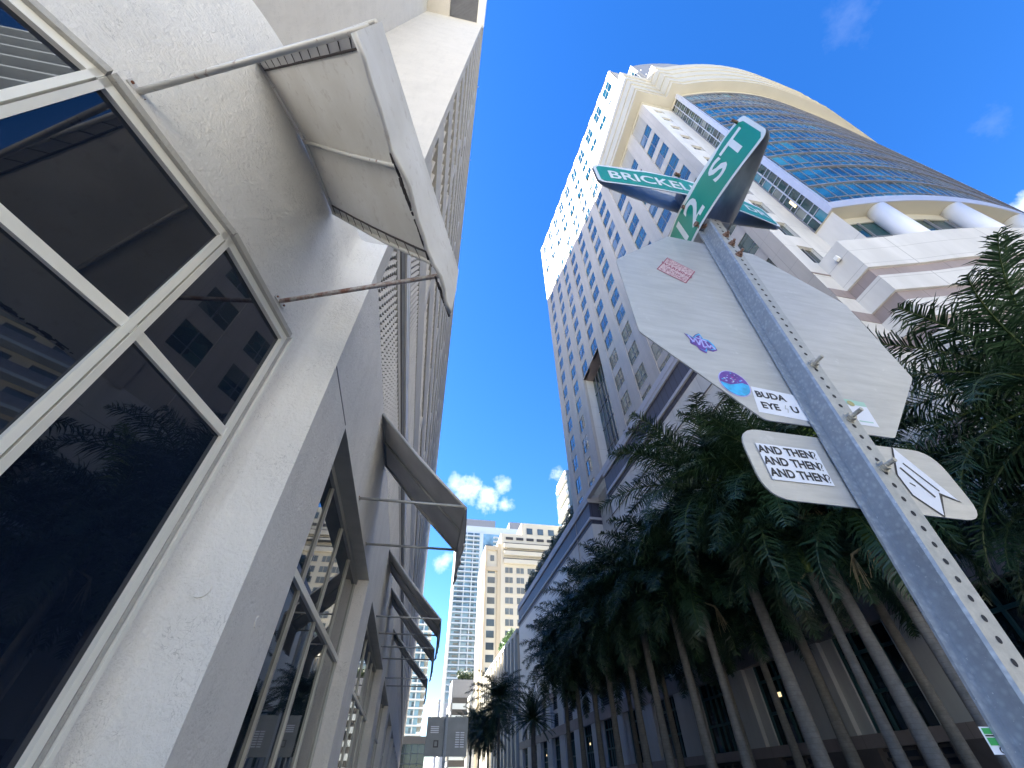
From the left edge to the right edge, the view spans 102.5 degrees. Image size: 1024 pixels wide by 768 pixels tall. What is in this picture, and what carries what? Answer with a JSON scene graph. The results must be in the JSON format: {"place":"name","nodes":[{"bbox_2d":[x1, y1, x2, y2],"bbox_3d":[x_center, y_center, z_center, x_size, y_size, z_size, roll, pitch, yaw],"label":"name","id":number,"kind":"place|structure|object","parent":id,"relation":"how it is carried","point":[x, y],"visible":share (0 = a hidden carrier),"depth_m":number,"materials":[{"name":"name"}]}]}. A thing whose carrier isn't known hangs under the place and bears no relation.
{"place":"outdoors","nodes":[
{"label":"outdoors","id":0,"kind":"place"},
{"bbox_2d":[435,519,520,767],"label":"apartment tower","id":1,"kind":"structure","parent":0,"point":[461,635],"depth_m":202.11,"materials":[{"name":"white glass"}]},
{"bbox_2d":[416,0,1023,767],"label":"sky","id":2,"kind":"structure","parent":0,"point":[937,84],"materials":[{"name":"blue"}]},
{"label":"pavement","id":3,"kind":"structure","parent":0,"visible":0},
{"bbox_2d":[0,0,486,767],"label":"office building","id":4,"kind":"structure","parent":3,"relation":"on","point":[194,570],"depth_m":2.86,"materials":[{"name":"white paint"}]},
{"bbox_2d":[0,0,104,105],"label":"window","id":5,"kind":"structure","parent":4,"relation":"in","point":[35,60],"depth_m":2.22,"materials":[{"name":"white paint"}]},
{"bbox_2d":[0,76,228,455],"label":"window","id":6,"kind":"structure","parent":4,"relation":"in","point":[98,224],"depth_m":2.22,"materials":[{"name":"glass"}]},
{"bbox_2d":[0,236,292,767],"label":"window","id":7,"kind":"structure","parent":4,"relation":"in","point":[99,493],"depth_m":2.24,"materials":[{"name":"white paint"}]},
{"bbox_2d":[126,18,457,316],"bbox_3d":[-1.455,-1.845,3.543,1.738,2.385,1.775,-8,-45,7],"label":"awning","id":8,"kind":"object","parent":4,"relation":"attached to","point":[340,95],"visible":1,"depth_m":3.27,"materials":[{"name":"metal"}]},
{"bbox_2d":[227,463,357,767],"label":"window","id":9,"kind":"structure","parent":4,"relation":"in","point":[281,726],"depth_m":5.32,"materials":[{"name":"grey metal"}]},
{"bbox_2d":[337,627,375,767],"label":"window","id":10,"kind":"structure","parent":4,"relation":"in","point":[349,756],"depth_m":11.36,"materials":[{"name":"black glass"}]},
{"bbox_2d":[369,697,383,767],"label":"window","id":11,"kind":"structure","parent":4,"relation":"in","point":[381,704],"depth_m":18.90,"materials":[{"name":"grey glass"}]},
{"bbox_2d":[385,629,427,704],"bbox_3d":[-4.286,11.744,17.106,1.680,2.328,1.840,7,-45,-8],"label":"awning","id":12,"kind":"object","parent":4,"relation":"attached to","point":[418,671],"visible":0.94,"depth_m":17.20,"materials":[{"name":"grey fabric"}]},
{"bbox_2d":[380,588,434,681],"bbox_3d":[-3.363,8.313,13.659,1.680,2.328,1.740,7,-45,-8],"label":"awning","id":13,"kind":"object","parent":4,"relation":"attached to","point":[425,644],"visible":0.98,"depth_m":13.75,"materials":[{"name":"grey fabric"}]},
{"bbox_2d":[376,550,441,660],"bbox_3d":[-2.785,6.165,11.501,1.680,2.328,1.740,7,-45,-8],"label":"awning","id":14,"kind":"object","parent":4,"relation":"attached to","point":[425,610],"visible":0.99,"depth_m":11.59,"materials":[{"name":"grey fabric"}]},
{"bbox_2d":[358,413,466,584],"bbox_3d":[-1.671,2.023,7.340,1.680,2.328,1.790,7,-45,-8],"label":"awning","id":15,"kind":"object","parent":4,"relation":"attached to","point":[440,506],"visible":1,"depth_m":7.42,"materials":[{"name":"grey fabric"}]},
{"bbox_2d":[399,736,425,767],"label":"building","id":16,"kind":"structure","parent":3,"relation":"on","point":[412,751],"depth_m":88.28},
{"bbox_2d":[404,616,431,735],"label":"apartment tower","id":17,"kind":"structure","parent":3,"relation":"on","point":[415,709],"depth_m":135.20,"materials":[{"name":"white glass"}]},
{"bbox_2d":[431,699,447,767],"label":"apartment building","id":18,"kind":"structure","parent":3,"relation":"on","point":[438,707],"depth_m":257.81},
{"bbox_2d":[424,714,467,767],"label":"electrical box","id":19,"kind":"object","parent":3,"relation":"on","point":[446,736],"visible":1,"depth_m":13.61,"materials":[{"name":"metal"}]},
{"bbox_2d":[445,679,472,767],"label":"parking garage","id":20,"kind":"structure","parent":3,"relation":"on","point":[458,696],"depth_m":159.31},
{"bbox_2d":[456,669,473,679],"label":"roof garden","id":21,"kind":"object","parent":20,"relation":"on","point":[466,676],"visible":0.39,"depth_m":166.41,"materials":[{"name":"green plant"}]},
{"bbox_2d":[455,705,487,767],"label":"palm tree","id":22,"kind":"object","parent":3,"relation":"on","point":[471,750],"visible":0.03,"depth_m":78.09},
{"bbox_2d":[463,702,496,767],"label":"palm tree","id":23,"kind":"object","parent":3,"relation":"on","point":[470,730],"visible":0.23,"depth_m":70.77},
{"bbox_2d":[468,712,510,767],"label":"palm tree","id":24,"kind":"object","parent":3,"relation":"on","point":[488,743],"visible":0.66,"depth_m":63.76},
{"bbox_2d":[464,628,520,767],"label":"terrace building","id":25,"kind":"structure","parent":3,"relation":"on","point":[507,658],"depth_m":87.74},
{"bbox_2d":[498,628,514,652],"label":"shrub","id":26,"kind":"object","parent":25,"relation":"on","point":[505,639],"visible":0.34,"depth_m":102.63,"materials":[{"name":"green plant"}]},
{"bbox_2d":[465,669,528,767],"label":"palm tree","id":27,"kind":"object","parent":3,"relation":"on","point":[500,692],"visible":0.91,"depth_m":59.28,"materials":[{"name":"plant"}]},
{"bbox_2d":[471,523,561,767],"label":"apartment tower","id":28,"kind":"structure","parent":3,"relation":"on","point":[509,563],"depth_m":144.34,"materials":[{"name":"beige concrete"}]},
{"bbox_2d":[485,655,492,662],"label":"window","id":29,"kind":"structure","parent":28,"relation":"in","point":[488,658],"depth_m":128.14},
{"bbox_2d":[485,642,493,649],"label":"window","id":30,"kind":"structure","parent":28,"relation":"in","point":[489,646],"depth_m":130.49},
{"bbox_2d":[505,619,513,626],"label":"window","id":31,"kind":"structure","parent":28,"relation":"in","point":[508,622],"depth_m":135.46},
{"bbox_2d":[505,608,513,615],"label":"window","id":32,"kind":"structure","parent":28,"relation":"in","point":[508,611],"depth_m":137.83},
{"bbox_2d":[509,686,554,767],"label":"date palm","id":33,"kind":"object","parent":3,"relation":"on","point":[531,711],"visible":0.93,"depth_m":44.57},
{"bbox_2d":[519,614,611,767],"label":"palm tree","id":34,"kind":"object","parent":3,"relation":"on","point":[567,723],"visible":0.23,"depth_m":36.00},
{"bbox_2d":[525,603,622,767],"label":"palm tree","id":35,"kind":"object","parent":3,"relation":"on","point":[577,704],"visible":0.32,"depth_m":33.58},
{"bbox_2d":[528,588,636,767],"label":"palm tree","id":36,"kind":"object","parent":3,"relation":"on","point":[594,693],"visible":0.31,"depth_m":31.18,"materials":[{"name":"plant"}]},
{"bbox_2d":[541,556,659,767],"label":"palm tree","id":37,"kind":"object","parent":3,"relation":"on","point":[617,740],"visible":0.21,"depth_m":29.44,"materials":[{"name":"plant"}]},
{"bbox_2d":[556,545,675,767],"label":"palm tree","id":38,"kind":"object","parent":3,"relation":"on","point":[631,658],"visible":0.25,"depth_m":26.00,"materials":[{"name":"plant"}]},
{"bbox_2d":[576,647,672,767],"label":"palm tree","id":39,"kind":"object","parent":3,"relation":"on","point":[634,732],"visible":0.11,"depth_m":31.15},
{"bbox_2d":[557,527,704,767],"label":"palm tree","id":40,"kind":"object","parent":3,"relation":"on","point":[667,751],"visible":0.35,"depth_m":24.61,"materials":[{"name":"plant"}]},
{"bbox_2d":[606,634,702,767],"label":"palm tree","id":41,"kind":"object","parent":3,"relation":"on","point":[675,738],"visible":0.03,"depth_m":26.61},
{"bbox_2d":[593,513,744,767],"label":"palm tree","id":42,"kind":"object","parent":3,"relation":"on","point":[709,757],"visible":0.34,"depth_m":21.30,"materials":[{"name":"plant"}]},
{"bbox_2d":[614,597,744,766],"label":"palm tree","id":43,"kind":"object","parent":3,"relation":"on","point":[659,676],"visible":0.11,"depth_m":25.68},
{"bbox_2d":[605,486,783,767],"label":"palm tree","id":44,"kind":"object","parent":3,"relation":"on","point":[701,625],"visible":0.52,"depth_m":19.56,"materials":[{"name":"plant"}]},
{"bbox_2d":[645,525,766,767],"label":"palm tree","id":45,"kind":"object","parent":3,"relation":"on","point":[726,672],"visible":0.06,"depth_m":22.55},
{"bbox_2d":[597,392,838,767],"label":"palm tree","id":46,"kind":"object","parent":3,"relation":"on","point":[817,751],"visible":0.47,"depth_m":19.26,"materials":[{"name":"plant"}]},
{"bbox_2d":[660,565,818,767],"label":"palm tree","id":47,"kind":"object","parent":3,"relation":"on","point":[755,644],"visible":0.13,"depth_m":19.37,"materials":[{"name":"plant"}]},
{"bbox_2d":[518,337,1023,767],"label":"podium building","id":48,"kind":"structure","parent":3,"relation":"on","point":[679,383],"depth_m":24.78,"materials":[{"name":"concrete"}]},
{"bbox_2d":[544,741,547,767],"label":"window","id":49,"kind":"structure","parent":48,"relation":"in","point":[545,743],"depth_m":60.26,"materials":[{"name":"black glass"}]},
{"bbox_2d":[524,496,581,593],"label":"hedge","id":50,"kind":"object","parent":48,"relation":"on","point":[566,521],"visible":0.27,"depth_m":72.07,"materials":[{"name":"green plant"}]},
{"bbox_2d":[555,737,560,767],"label":"window","id":51,"kind":"structure","parent":48,"relation":"in","point":[558,757],"depth_m":55.50,"materials":[{"name":"black glass"}]},
{"bbox_2d":[570,732,576,767],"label":"window","id":52,"kind":"structure","parent":48,"relation":"in","point":[572,734],"depth_m":50.51,"materials":[{"name":"black glass"}]},
{"bbox_2d":[585,726,595,767],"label":"window","id":53,"kind":"structure","parent":48,"relation":"in","point":[588,732],"depth_m":45.99,"materials":[{"name":"black glass"}]},
{"bbox_2d":[604,719,616,766],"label":"window","id":54,"kind":"structure","parent":48,"relation":"in","point":[608,723],"depth_m":41.45,"materials":[{"name":"black glass"}]},
{"bbox_2d":[628,710,643,763],"bbox_3d":[11.308,31.084,36.354,0.120,3.600,3.300,7,-45,-8],"label":"window","id":55,"kind":"structure","parent":48,"relation":"in","point":[634,712],"depth_m":36.95,"materials":[{"name":"black glass"}]},
{"bbox_2d":[661,697,686,758],"bbox_3d":[12.539,26.510,31.758,0.120,3.600,3.300,7,-45,-8],"label":"window","id":56,"kind":"structure","parent":48,"relation":"in","point":[672,703],"depth_m":31.84,"materials":[{"name":"black glass"}]},
{"bbox_2d":[698,681,737,753],"bbox_3d":[13.770,21.936,27.162,0.120,3.600,3.300,7,-45,-8],"label":"window","id":57,"kind":"structure","parent":48,"relation":"in","point":[720,728],"depth_m":27.37,"materials":[{"name":"black glass"}]},
{"bbox_2d":[753,661,804,744],"bbox_3d":[15.000,17.361,22.566,0.120,3.600,3.300,7,-45,-8],"label":"window","id":58,"kind":"structure","parent":48,"relation":"in","point":[772,667],"depth_m":23.00,"materials":[{"name":"black glass"}]},
{"bbox_2d":[833,622,939,732],"bbox_3d":[16.231,12.787,17.971,0.120,3.600,3.300,7,-45,-8],"label":"window","id":59,"kind":"structure","parent":48,"relation":"in","point":[871,672],"depth_m":17.90,"materials":[{"name":"black glass"}]},
{"bbox_2d":[975,571,1023,658],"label":"window","id":60,"kind":"structure","parent":48,"relation":"in","point":[1012,624],"depth_m":14.41,"materials":[{"name":"black glass"}]},
{"bbox_2d":[678,467,863,767],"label":"palm tree","id":61,"kind":"object","parent":3,"relation":"on","point":[849,751],"visible":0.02,"depth_m":16.57,"materials":[{"name":"plant"}]},
{"bbox_2d":[541,64,1023,564],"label":"office tower","id":62,"kind":"structure","parent":3,"relation":"on","point":[869,233],"depth_m":44.85,"materials":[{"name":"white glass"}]},
{"bbox_2d":[573,454,577,472],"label":"window","id":63,"kind":"structure","parent":62,"relation":"in","point":[575,463],"depth_m":63.52,"materials":[{"name":"blue glass"}]},
{"bbox_2d":[576,475,580,494],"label":"window","id":64,"kind":"structure","parent":62,"relation":"in","point":[578,484],"depth_m":60.91,"materials":[{"name":"blue glass"}]},
{"bbox_2d":[579,416,584,432],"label":"window","id":65,"kind":"structure","parent":62,"relation":"in","point":[582,424],"depth_m":62.76,"materials":[{"name":"blue glass"}]},
{"bbox_2d":[582,434,588,454],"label":"window","id":66,"kind":"structure","parent":62,"relation":"in","point":[585,442],"depth_m":60.09,"materials":[{"name":"blue glass"}]},
{"bbox_2d":[586,456,592,476],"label":"window","id":67,"kind":"structure","parent":62,"relation":"in","point":[589,464],"depth_m":57.35,"materials":[{"name":"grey glass"}]},
{"bbox_2d":[587,323,592,339],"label":"window","id":68,"kind":"structure","parent":62,"relation":"in","point":[590,330],"depth_m":64.50,"materials":[{"name":"blue glass"}]},
{"bbox_2d":[591,338,596,355],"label":"window","id":69,"kind":"structure","parent":62,"relation":"in","point":[594,345],"depth_m":61.76,"materials":[{"name":"blue glass"}]},
{"bbox_2d":[593,286,598,302],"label":"window","id":70,"kind":"structure","parent":62,"relation":"in","point":[596,292],"depth_m":64.06,"materials":[{"name":"blue glass"}]},
{"bbox_2d":[596,299,602,317],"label":"window","id":71,"kind":"structure","parent":62,"relation":"in","point":[600,306],"depth_m":61.38,"materials":[{"name":"blue glass"}]},
{"bbox_2d":[598,247,604,264],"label":"window","id":72,"kind":"structure","parent":62,"relation":"in","point":[602,253],"depth_m":63.66,"materials":[{"name":"blue glass"}]},
{"bbox_2d":[599,200,605,217],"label":"window","id":73,"kind":"structure","parent":62,"relation":"in","point":[603,205],"depth_m":66.10,"materials":[{"name":"blue glass"}]},
{"bbox_2d":[600,314,607,332],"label":"window","id":74,"kind":"structure","parent":62,"relation":"in","point":[604,322],"depth_m":58.66,"materials":[{"name":"blue glass"}]},
{"bbox_2d":[602,259,608,278],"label":"window","id":75,"kind":"structure","parent":62,"relation":"in","point":[606,266],"depth_m":61.01,"materials":[{"name":"blue glass"}]},
{"bbox_2d":[603,210,609,228],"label":"window","id":76,"kind":"structure","parent":62,"relation":"in","point":[607,216],"depth_m":63.40,"materials":[{"name":"blue glass"}]},
{"bbox_2d":[605,330,612,351],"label":"window","id":77,"kind":"structure","parent":62,"relation":"in","point":[608,340],"depth_m":56.04,"materials":[{"name":"blue glass"}]},
{"bbox_2d":[606,273,613,291],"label":"window","id":78,"kind":"structure","parent":62,"relation":"in","point":[609,284],"depth_m":58.30,"materials":[{"name":"blue glass"}]},
{"bbox_2d":[607,220,614,238],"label":"window","id":79,"kind":"structure","parent":62,"relation":"in","point":[612,226],"depth_m":60.65,"materials":[{"name":"blue glass"}]},
{"bbox_2d":[610,348,617,369],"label":"window","id":80,"kind":"structure","parent":62,"relation":"in","point":[614,357],"depth_m":53.36,"materials":[{"name":"grey glass"}]},
{"bbox_2d":[611,287,619,307],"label":"window","id":81,"kind":"structure","parent":62,"relation":"in","point":[614,299],"depth_m":55.65,"materials":[{"name":"blue glass"}]},
{"bbox_2d":[612,231,619,251],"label":"window","id":82,"kind":"structure","parent":62,"relation":"in","point":[617,238],"depth_m":57.99,"materials":[{"name":"blue glass"}]},
{"bbox_2d":[615,368,624,391],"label":"window","id":83,"kind":"structure","parent":62,"relation":"in","point":[619,379],"depth_m":50.65,"materials":[{"name":"grey glass"}]},
{"bbox_2d":[616,304,624,325],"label":"window","id":84,"kind":"structure","parent":62,"relation":"in","point":[621,312],"depth_m":52.98,"materials":[{"name":"blue glass"}]},
{"bbox_2d":[617,244,625,258],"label":"window","id":85,"kind":"structure","parent":62,"relation":"in","point":[622,252],"depth_m":55.26,"materials":[{"name":"blue glass"}]},
{"bbox_2d":[618,194,625,211],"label":"window","id":86,"kind":"structure","parent":62,"relation":"in","point":[622,199],"depth_m":57.79,"materials":[{"name":"blue glass"}]},
{"bbox_2d":[621,390,630,414],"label":"window","id":87,"kind":"structure","parent":62,"relation":"in","point":[626,402],"depth_m":47.99,"materials":[{"name":"grey glass"}]},
{"bbox_2d":[622,321,631,344],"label":"window","id":88,"kind":"structure","parent":62,"relation":"in","point":[627,331],"depth_m":50.30,"materials":[{"name":"grey glass"}]},
{"bbox_2d":[623,202,631,222],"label":"window","id":89,"kind":"structure","parent":62,"relation":"in","point":[627,212],"depth_m":55.05,"materials":[{"name":"blue glass"}]},
{"bbox_2d":[628,341,638,365],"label":"window","id":90,"kind":"structure","parent":62,"relation":"in","point":[633,353],"depth_m":47.61,"materials":[{"name":"grey glass"}]},
{"bbox_2d":[629,213,638,235],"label":"window","id":91,"kind":"structure","parent":62,"relation":"in","point":[635,220],"depth_m":52.38,"materials":[{"name":"blue glass"}]},
{"bbox_2d":[635,227,645,248],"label":"window","id":92,"kind":"structure","parent":62,"relation":"in","point":[642,234],"depth_m":49.69,"materials":[{"name":"blue glass"}]},
{"bbox_2d":[635,362,647,389],"bbox_3d":[14.125,-0.906,44.858,0.040,2.350,2.350,7,-45,-8],"label":"window","id":93,"kind":"structure","parent":62,"relation":"in","point":[641,375],"depth_m":44.93,"materials":[{"name":"grey glass"}]},
{"bbox_2d":[640,125,651,147],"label":"window","id":94,"kind":"structure","parent":62,"relation":"in","point":[647,131],"depth_m":52.08,"materials":[{"name":"blue glass"}]},
{"bbox_2d":[649,205,657,217],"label":"window","id":95,"kind":"structure","parent":62,"relation":"in","point":[653,209],"depth_m":47.18,"materials":[{"name":"blue glass"}]},
{"bbox_2d":[647,133,659,158],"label":"window","id":96,"kind":"structure","parent":62,"relation":"in","point":[655,140],"depth_m":49.40,"materials":[{"name":"blue glass"}]},
{"bbox_2d":[651,343,662,360],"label":"window","id":97,"kind":"structure","parent":62,"relation":"in","point":[657,351],"depth_m":42.11,"materials":[{"name":"grey glass"}]},
{"bbox_2d":[655,142,668,168],"bbox_3d":[17.020,-25.904,46.675,0.040,2.350,2.350,7,-45,-8],"label":"window","id":98,"kind":"structure","parent":62,"relation":"in","point":[664,149],"depth_m":46.71,"materials":[{"name":"blue glass"}]},
{"bbox_2d":[657,209,671,232],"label":"window","id":99,"kind":"structure","parent":62,"relation":"in","point":[666,214],"depth_m":44.23,"materials":[{"name":"blue glass"}]},
{"bbox_2d":[664,153,678,175],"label":"window","id":100,"kind":"structure","parent":62,"relation":"in","point":[673,162],"depth_m":43.95,"materials":[{"name":"blue glass"}]},
{"bbox_2d":[679,165,690,179],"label":"window","id":101,"kind":"structure","parent":62,"relation":"in","point":[685,173],"depth_m":40.97,"materials":[{"name":"blue glass"}]},
{"bbox_2d":[738,233,758,254],"bbox_3d":[17.259,-9.713,30.624,0.040,2.350,2.350,7,-45,-8],"label":"window","id":102,"kind":"structure","parent":62,"relation":"in","point":[749,246],"depth_m":30.29,"materials":[{"name":"grey glass"}]},
{"bbox_2d":[778,225,793,235],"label":"window","id":103,"kind":"structure","parent":62,"relation":"in","point":[782,228],"depth_m":29.19,"materials":[{"name":"grey glass"}]},
{"bbox_2d":[801,249,820,262],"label":"window","id":104,"kind":"structure","parent":62,"relation":"in","point":[816,260],"depth_m":26.62,"materials":[{"name":"grey glass"}]},
{"bbox_2d":[694,450,916,767],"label":"palm tree","id":105,"kind":"object","parent":3,"relation":"on","point":[794,586],"visible":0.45,"depth_m":14.07,"materials":[{"name":"plant"}]},
{"bbox_2d":[664,391,950,767],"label":"palm tree","id":106,"kind":"object","parent":3,"relation":"on","point":[928,747],"visible":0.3,"depth_m":14.85,"materials":[{"name":"plant"}]},
{"bbox_2d":[592,116,1023,767],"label":"sign post","id":107,"kind":"object","parent":3,"relation":"on","point":[712,302],"visible":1,"depth_m":0.92,"materials":[{"name":"metal"}]},
{"bbox_2d":[748,509,981,767],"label":"palm tree","id":108,"kind":"object","parent":3,"relation":"on","point":[961,746],"visible":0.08,"depth_m":13.79,"materials":[{"name":"plant"}]},
{"bbox_2d":[729,415,1022,767],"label":"palm tree","id":109,"kind":"object","parent":3,"relation":"on","point":[880,558],"visible":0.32,"depth_m":11.88,"materials":[{"name":"plant"}]},
{"bbox_2d":[867,224,1023,583],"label":"palm tree","id":110,"kind":"object","parent":3,"relation":"on","point":[1003,366],"visible":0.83,"depth_m":10.06,"materials":[{"name":"plant"}]},
{"bbox_2d":[895,367,1023,620],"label":"palm tree","id":111,"kind":"object","parent":3,"relation":"on","point":[1014,537],"visible":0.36,"depth_m":11.12,"materials":[{"name":"plant"}]},
{"label":"ground","id":112,"kind":"structure","parent":0,"visible":0},
{"bbox_2d":[556,470,572,525],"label":"apartment tower","id":113,"kind":"structure","parent":112,"relation":"on","point":[563,496],"depth_m":167.90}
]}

